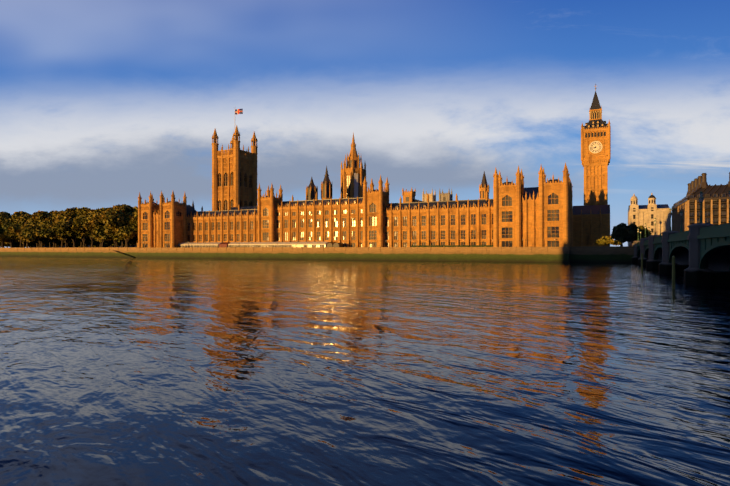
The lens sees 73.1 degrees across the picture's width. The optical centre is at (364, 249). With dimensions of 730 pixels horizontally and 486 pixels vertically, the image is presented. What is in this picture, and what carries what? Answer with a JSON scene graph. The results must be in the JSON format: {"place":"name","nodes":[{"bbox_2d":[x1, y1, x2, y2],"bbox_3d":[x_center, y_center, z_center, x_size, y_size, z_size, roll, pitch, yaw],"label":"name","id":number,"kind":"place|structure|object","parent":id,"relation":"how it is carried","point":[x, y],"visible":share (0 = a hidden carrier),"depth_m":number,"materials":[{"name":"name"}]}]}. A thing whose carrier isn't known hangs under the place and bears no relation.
{"place":"outdoors","nodes":[
{"label":"outdoors","id":0,"kind":"place"},
{"bbox_2d":[32,245,134,247],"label":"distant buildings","id":1,"kind":"structure","parent":0,"point":[79,247],"depth_m":558.47,"materials":[{"name":"stone"}]},
{"bbox_2d":[0,256,729,485],"bbox_3d":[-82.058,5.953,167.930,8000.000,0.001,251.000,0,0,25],"label":"river water","id":2,"kind":"structure","parent":0,"point":[181,372],"depth_m":23.39,"materials":[{"name":"liquid"}]},
{"bbox_2d":[641,253,674,288],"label":"mooring piles","id":3,"kind":"object","parent":2,"relation":"in","point":[673,272],"visible":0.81,"depth_m":73.77,"materials":[{"name":"wood"}]},
{"bbox_2d":[0,0,729,247],"label":"sky","id":4,"kind":"structure","parent":0,"point":[104,103],"materials":[{"name":"blue"}]},
{"bbox_2d":[422,189,452,201],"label":"background towers","id":5,"kind":"structure","parent":0,"point":[448,196],"depth_m":587.00,"materials":[{"name":"stone"}]},
{"bbox_2d":[672,172,729,231],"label":"large building","id":6,"kind":"structure","parent":0,"point":[716,206],"depth_m":277.05,"materials":[{"name":"stone"}]},
{"bbox_3d":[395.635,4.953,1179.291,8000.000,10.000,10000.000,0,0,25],"label":"ground","id":7,"kind":"structure","parent":0,"visible":0},
{"bbox_2d":[0,204,137,247],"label":"garden trees","id":8,"kind":"object","parent":7,"relation":"on","point":[113,226],"visible":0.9,"depth_m":371.98,"materials":[{"name":"plant"}]},
{"bbox_2d":[113,243,137,257],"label":"river stairs","id":9,"kind":"object","parent":7,"relation":"on","point":[117,254],"visible":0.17,"depth_m":340.60,"materials":[{"name":"stone"}]},
{"bbox_2d":[0,239,633,262],"bbox_3d":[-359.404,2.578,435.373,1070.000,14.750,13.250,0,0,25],"label":"embankment wall","id":10,"kind":"structure","parent":7,"relation":"on","point":[600,254],"depth_m":257.46,"materials":[{"name":"stone"}]},
{"bbox_2d":[178,242,492,247],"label":"terrace marquees","id":11,"kind":"object","parent":10,"relation":"on","point":[268,244],"visible":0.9,"depth_m":288.25,"materials":[{"name":"fabric"}]},
{"bbox_2d":[138,109,609,247],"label":"palace of westminster","id":12,"kind":"structure","parent":7,"relation":"on","point":[543,214],"depth_m":276.00,"materials":[{"name":"stone"}]},
{"bbox_2d":[581,84,610,204],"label":"clock tower","id":13,"kind":"structure","parent":7,"relation":"on","point":[595,144],"depth_m":281.17,"materials":[{"name":"stone"}]},
{"bbox_2d":[594,223,651,245],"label":"trees","id":14,"kind":"object","parent":7,"relation":"on","point":[622,233],"visible":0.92,"depth_m":261.80,"materials":[{"name":"plant"}]},
{"bbox_2d":[628,193,669,245],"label":"government offices","id":15,"kind":"structure","parent":7,"relation":"on","point":[638,215],"depth_m":421.50,"materials":[{"name":"stone"}]},
{"bbox_2d":[629,190,729,285],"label":"bridge","id":16,"kind":"structure","parent":7,"relation":"on","point":[700,251],"depth_m":81.06,"materials":[{"name":"stone"}]}
]}

